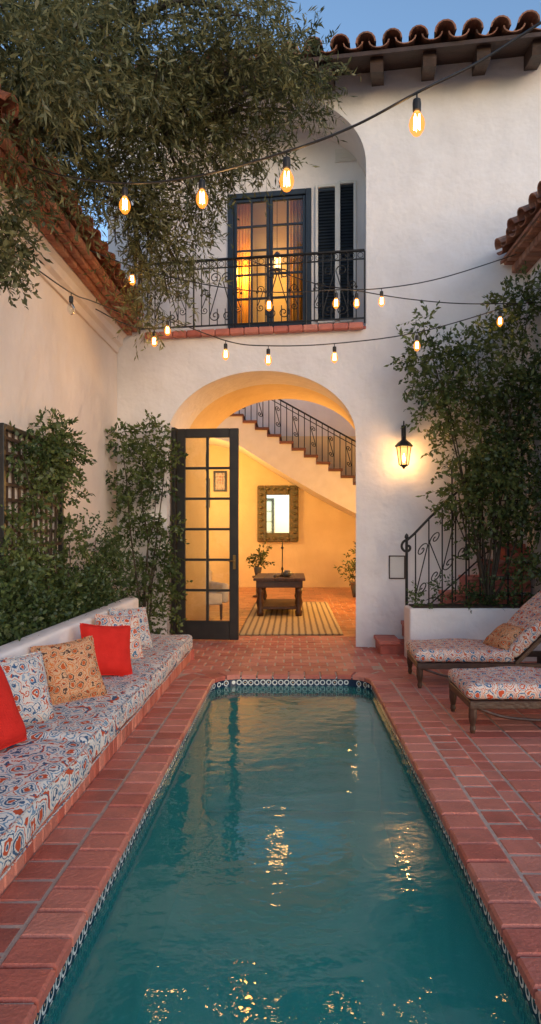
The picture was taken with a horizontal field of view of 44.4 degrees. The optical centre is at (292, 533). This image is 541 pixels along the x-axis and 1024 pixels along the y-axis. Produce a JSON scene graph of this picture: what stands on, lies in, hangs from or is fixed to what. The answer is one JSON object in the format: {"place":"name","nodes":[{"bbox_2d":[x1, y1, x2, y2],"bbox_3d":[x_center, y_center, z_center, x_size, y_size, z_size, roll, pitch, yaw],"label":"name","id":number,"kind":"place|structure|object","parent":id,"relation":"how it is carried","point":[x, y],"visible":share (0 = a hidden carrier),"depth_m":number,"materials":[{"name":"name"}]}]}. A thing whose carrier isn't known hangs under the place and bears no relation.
{"place":"outdoors","nodes":[
{"label":"outdoors","id":0,"kind":"place"},
{"bbox_2d":[1,0,540,242],"label":"sky","id":1,"kind":"structure","parent":0,"point":[354,17],"materials":[{"name":"blue"}]},
{"bbox_2d":[209,587,355,636],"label":"hall floor","id":2,"kind":"structure","parent":0,"point":[338,604],"depth_m":14.37,"materials":[{"name":"orange tile"}]},
{"bbox_2d":[209,555,228,619],"bbox_3d":[-1.696,0.911,11.662,0.900,1.178,0.862,0,0,-30],"label":"armchair","id":3,"kind":"object","parent":2,"relation":"on","point":[217,598],"visible":0.27,"depth_m":11.48,"materials":[{"name":"fabric"}]},
{"bbox_2d":[239,602,342,634],"bbox_3d":[-0.025,1.488,12.000,1.550,0.017,4.600,0,0,0],"label":"rug","id":4,"kind":"object","parent":2,"relation":"on","point":[317,618],"visible":0.98,"depth_m":10.99,"materials":[{"name":"fabric"}]},
{"bbox_2d":[253,573,304,615],"bbox_3d":[-0.235,1.140,12.525,0.926,0.680,1.550,0,0,0],"label":"coffee table","id":5,"kind":"object","parent":4,"relation":"on","point":[264,581],"visible":0.95,"depth_m":11.82,"materials":[{"name":"brown wood"}]},
{"bbox_2d":[246,541,274,575],"bbox_3d":[-0.767,0.569,15.616,0.736,0.857,0.582,0,0,30],"label":"potted plant","id":6,"kind":"object","parent":5,"relation":"on","point":[257,568],"visible":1,"depth_m":15.56,"materials":[{"name":"green plant"}]},
{"bbox_2d":[279,541,283,576],"bbox_3d":[-0.190,0.469,12.300,0.150,0.660,0.150,0,0,0],"label":"candlestick","id":7,"kind":"object","parent":5,"relation":"on","point":[282,568],"visible":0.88,"depth_m":12.29,"materials":[{"name":"metal"}]},
{"bbox_2d":[282,570,291,576],"bbox_3d":[-0.100,0.739,12.150,0.180,0.120,0.180,0,0,0],"label":"vase","id":8,"kind":"object","parent":5,"relation":"on","point":[286,573],"visible":1,"depth_m":12.09,"materials":[{"name":"brown ceramic"}]},
{"bbox_2d":[334,541,355,596],"bbox_3d":[1.518,0.827,15.632,1.064,1.342,0.857,0,0,26],"label":"potted plant","id":9,"kind":"object","parent":2,"relation":"on","point":[352,583],"visible":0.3,"depth_m":15.59,"materials":[{"name":"green plant"}]},
{"bbox_2d":[175,587,540,844],"bbox_3d":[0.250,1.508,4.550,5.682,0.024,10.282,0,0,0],"label":"patio paving","id":10,"kind":"structure","parent":0,"point":[517,767],"depth_m":5.84,"materials":[{"name":"tile"}]},
{"bbox_2d":[0,180,52,309],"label":"tree","id":11,"kind":"object","parent":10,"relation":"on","point":[8,241],"visible":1,"depth_m":4.21,"materials":[{"name":"green plant"}]},
{"bbox_2d":[0,84,143,632],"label":"side building","id":12,"kind":"structure","parent":10,"relation":"on","point":[55,354],"depth_m":6.90,"materials":[{"name":"paint"}]},
{"bbox_2d":[0,423,63,639],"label":"trellis","id":13,"kind":"object","parent":12,"relation":"attached to","point":[5,429],"visible":0.32,"depth_m":5.75,"materials":[{"name":"black paint"}]},
{"bbox_2d":[21,21,540,213],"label":"string lights","id":14,"kind":"object","parent":12,"relation":"hanging from","point":[416,128],"visible":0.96,"depth_m":3.27,"materials":[{"name":"black rubber cable"},{"name":"glass"},{"name":"black plastic"}]},
{"bbox_2d":[89,249,515,310],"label":"string lights","id":15,"kind":"object","parent":12,"relation":"hanging from","point":[381,301],"visible":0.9,"depth_m":7.00,"materials":[{"name":"black rubber cable"},{"name":"glass"},{"name":"black plastic"}]},
{"bbox_2d":[0,598,193,895],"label":"bench","id":16,"kind":"object","parent":10,"relation":"on","point":[50,770],"visible":0.7,"depth_m":3.96,"materials":[{"name":"fabric"}]},
{"bbox_2d":[0,665,26,749],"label":"pillow","id":17,"kind":"object","parent":16,"relation":"on","point":[12,729],"visible":1,"depth_m":3.60,"materials":[{"name":"red fabric"}]},
{"bbox_2d":[0,651,53,725],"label":"pillow","id":18,"kind":"object","parent":16,"relation":"on","point":[26,675],"visible":0.67,"depth_m":4.11,"materials":[{"name":"fabric"}]},
{"bbox_2d":[30,636,107,704],"bbox_3d":[-1.597,0.990,4.747,0.487,0.452,0.293,0,0,-41],"label":"pillow","id":19,"kind":"object","parent":16,"relation":"on","point":[73,673],"visible":0.79,"depth_m":4.68,"materials":[{"name":"fabric"}]},
{"bbox_2d":[79,623,132,675],"bbox_3d":[-1.559,0.980,5.548,0.498,0.471,0.269,0,0,-36],"label":"pillow","id":20,"kind":"object","parent":16,"relation":"on","point":[112,647],"visible":0.73,"depth_m":5.49,"materials":[{"name":"red fabric"}]},
{"bbox_2d":[94,614,143,658],"bbox_3d":[-1.619,0.980,6.198,0.498,0.469,0.262,0,0,-42],"label":"pillow","id":21,"kind":"object","parent":16,"relation":"on","point":[136,652],"visible":0.48,"depth_m":6.19,"materials":[{"name":"fabric"}]},
{"bbox_2d":[108,607,152,648],"bbox_3d":[-1.658,0.980,6.799,0.262,0.456,0.486,0,0,42],"label":"pillow","id":22,"kind":"object","parent":16,"relation":"on","point":[145,639],"visible":0.5,"depth_m":6.80,"materials":[{"name":"fabric"}]},
{"bbox_2d":[104,409,192,634],"bbox_3d":[-1.942,-0.078,8.757,1.247,3.167,0.871,0,0,0],"label":"climbing shrub","id":23,"kind":"object","parent":10,"relation":"on","point":[142,529],"visible":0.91,"depth_m":8.69,"materials":[{"name":"green plant"}]},
{"bbox_2d":[0,0,360,359],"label":"olive tree","id":24,"kind":"object","parent":10,"relation":"on","point":[54,78],"visible":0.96,"depth_m":6.17,"materials":[{"name":"green plant"}]},
{"bbox_2d":[23,259,143,322],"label":"string lights","id":25,"kind":"object","parent":24,"relation":"hanging from","point":[71,299],"visible":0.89,"depth_m":5.99,"materials":[{"name":"black paint"}]},
{"bbox_2d":[95,309,188,346],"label":"string lights","id":26,"kind":"object","parent":24,"relation":"hanging from","point":[153,343],"visible":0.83,"depth_m":7.37,"materials":[{"name":"glass"},{"name":"black rubber"},{"name":"glowing filament"}]},
{"bbox_2d":[0,668,540,1023],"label":"swimming pool","id":27,"kind":"structure","parent":10,"relation":"in","point":[53,896],"depth_m":3.23,"materials":[{"name":"tile"}]},
{"bbox_2d":[42,686,536,1023],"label":"water","id":28,"kind":"structure","parent":27,"relation":"in","point":[290,858],"depth_m":2.91,"materials":[{"name":"teal liquid"}]},
{"bbox_2d":[209,399,355,586],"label":"wall","id":29,"kind":"structure","parent":10,"relation":"on","point":[322,545],"depth_m":18.40,"materials":[{"name":"beige paint"}]},
{"bbox_2d":[213,471,226,491],"bbox_3d":[-2.013,-1.444,18.373,0.366,0.569,0.047,0,0,0],"label":"framed picture","id":30,"kind":"object","parent":29,"relation":"attached to","point":[219,481],"visible":1,"depth_m":18.37,"materials":[{"name":"black paint"}]},
{"bbox_2d":[257,486,297,541],"bbox_3d":[-0.407,-0.539,18.303,1.139,1.566,0.187,0,0,0],"label":"wall mirror","id":31,"kind":"object","parent":29,"relation":"attached to","point":[277,513],"depth_m":18.28,"materials":[{"name":"brown glass"}]},
{"bbox_2d":[209,399,355,517],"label":"staircase","id":32,"kind":"structure","parent":29,"relation":"attached to","point":[299,468],"depth_m":16.70,"materials":[{"name":"white paint"}]},
{"bbox_2d":[94,10,540,647],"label":"house","id":33,"kind":"structure","parent":10,"relation":"on","point":[388,200],"depth_m":8.72,"materials":[{"name":"paint"}]},
{"bbox_2d":[171,427,238,639],"bbox_3d":[-1.221,0.010,9.236,0.944,2.980,0.126,0,0,8],"label":"french door","id":34,"kind":"structure","parent":33,"relation":"in","point":[206,629],"depth_m":9.22,"materials":[{"name":"black paint"}]},
{"bbox_2d":[228,188,311,329],"bbox_3d":[-0.336,-3.885,9.777,1.249,2.277,0.130,0,0,9],"label":"balcony door","id":35,"kind":"structure","parent":33,"relation":"in","point":[303,194],"depth_m":9.74,"materials":[{"name":"black paint"}]},
{"bbox_2d":[274,251,280,270],"bbox_3d":[-0.237,-5.045,10.151,0.166,2.046,0.157,0,0,0],"label":"hanging lantern","id":36,"kind":"object","parent":33,"relation":"hanging from","point":[277,267],"visible":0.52,"depth_m":10.11,"materials":[{"name":"metal"}]},
{"bbox_2d":[315,183,337,323],"bbox_3d":[0.491,-4.042,9.576,0.327,2.012,0.067,0,0,9],"label":"shuttered window","id":37,"kind":"structure","parent":33,"relation":"in","point":[326,195],"depth_m":9.59,"materials":[{"name":"black wood"}]},
{"bbox_2d":[337,180,355,322],"bbox_3d":[0.781,-4.056,9.532,0.271,2.040,0.067,0,0,9],"label":"shuttered window","id":38,"kind":"structure","parent":33,"relation":"in","point":[346,189],"depth_m":9.54,"materials":[{"name":"black wood"}]},
{"bbox_2d":[389,555,404,578],"bbox_3d":[1.366,0.443,8.657,0.209,0.307,0.018,0,0,9],"label":"meter box","id":39,"kind":"object","parent":33,"relation":"attached to","point":[396,566],"visible":0.97,"depth_m":8.66,"materials":[{"name":"white metal"}]},
{"bbox_2d":[395,421,412,468],"bbox_3d":[1.446,-1.137,8.496,0.210,0.626,0.321,0,0,33],"label":"wall lantern","id":40,"kind":"object","parent":33,"relation":"attached to","point":[403,446],"depth_m":8.42,"materials":[{"name":"metal"}]},
{"bbox_2d":[374,544,530,653],"bbox_3d":[2.007,0.815,8.438,1.885,1.370,0.530,0,0,0],"label":"outdoor stair","id":41,"kind":"object","parent":10,"relation":"on","point":[389,644],"visible":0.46,"depth_m":8.20,"materials":[{"name":"tile"}]},
{"bbox_2d":[400,434,523,604],"bbox_3d":[2.122,0.029,8.185,1.577,2.602,0.053,0,0,0],"label":"iron railing","id":42,"kind":"object","parent":41,"relation":"on","point":[406,550],"visible":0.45,"depth_m":8.18,"materials":[{"name":"black metal"}]},
{"bbox_2d":[404,604,540,661],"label":"planter","id":43,"kind":"object","parent":10,"relation":"on","point":[444,621],"visible":0.42,"depth_m":7.75,"materials":[{"name":"paint"}]},
{"bbox_2d":[383,261,540,605],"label":"climbing shrub","id":44,"kind":"object","parent":43,"relation":"in","point":[500,450],"visible":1,"depth_m":7.87,"materials":[{"name":"green plant"}]},
{"bbox_2d":[406,568,540,613],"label":"shrub","id":45,"kind":"object","parent":43,"relation":"in","point":[472,598],"visible":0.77,"depth_m":7.89,"materials":[{"name":"green plant"}]},
{"bbox_2d":[450,435,522,603],"bbox_3d":[2.375,-0.150,8.090,0.950,2.100,0.042,0,0,0],"label":"trellis","id":46,"kind":"object","parent":43,"relation":"in","point":[479,547],"visible":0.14,"depth_m":8.08,"materials":[{"name":"metal"}]},
{"bbox_2d":[406,590,540,687],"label":"sun lounger","id":47,"kind":"object","parent":10,"relation":"on","point":[447,653],"visible":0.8,"depth_m":6.38,"materials":[{"name":"multicoloured fabric"}]},
{"bbox_2d":[483,623,524,649],"bbox_3d":[2.119,1.041,6.620,0.270,0.246,0.444,0,0,-12],"label":"pillow","id":48,"kind":"object","parent":47,"relation":"on","point":[503,636],"visible":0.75,"depth_m":6.52,"materials":[{"name":"fabric"}]},
{"bbox_2d":[448,666,540,733],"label":"sun lounger","id":49,"kind":"object","parent":10,"relation":"on","point":[507,684],"visible":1,"depth_m":4.95,"materials":[{"name":"multicoloured fabric"}]},
{"bbox_2d":[494,181,540,596],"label":"side building","id":50,"kind":"structure","parent":0,"point":[521,239],"depth_m":7.98,"materials":[{"name":"paint"}]},
{"bbox_2d":[140,295,540,365],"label":"string lights","id":51,"kind":"object","parent":50,"relation":"hanging from","point":[268,358],"visible":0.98,"depth_m":6.91,"materials":[{"name":"glass"},{"name":"black rubber"},{"name":"glowing filament"}]},
{"bbox_2d":[242,257,538,307],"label":"string lights","id":52,"kind":"object","parent":50,"relation":"hanging from","point":[356,303],"visible":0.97,"depth_m":7.56,"materials":[{"name":"black rubber cable"},{"name":"glass"},{"name":"black plastic"}]},
{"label":"soil","id":53,"kind":"structure","parent":0,"visible":0},
{"bbox_2d":[0,549,53,645],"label":"shrub","id":54,"kind":"object","parent":53,"relation":"on","point":[7,631],"visible":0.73,"depth_m":5.11,"materials":[{"name":"green plant"}]},
{"bbox_2d":[0,560,88,644],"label":"shrub","id":55,"kind":"object","parent":53,"relation":"on","point":[54,615],"visible":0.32,"depth_m":5.86,"materials":[{"name":"green plant"}]},
{"bbox_2d":[0,406,96,634],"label":"climbing vine","id":56,"kind":"object","parent":53,"relation":"on","point":[55,447],"visible":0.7,"depth_m":6.11,"materials":[{"name":"green plant"}]},
{"bbox_2d":[53,555,122,622],"bbox_3d":[-2.211,0.859,6.878,0.735,1.298,1.520,0,0,0],"label":"shrub","id":57,"kind":"object","parent":53,"relation":"on","point":[88,600],"visible":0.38,"depth_m":6.86,"materials":[{"name":"green plant"}]},
{"bbox_2d":[73,507,137,610],"bbox_3d":[-2.215,0.607,7.818,0.716,1.802,1.493,0,0,0],"label":"shrub","id":58,"kind":"object","parent":53,"relation":"on","point":[105,555],"visible":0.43,"depth_m":7.65,"materials":[{"name":"green plant"}]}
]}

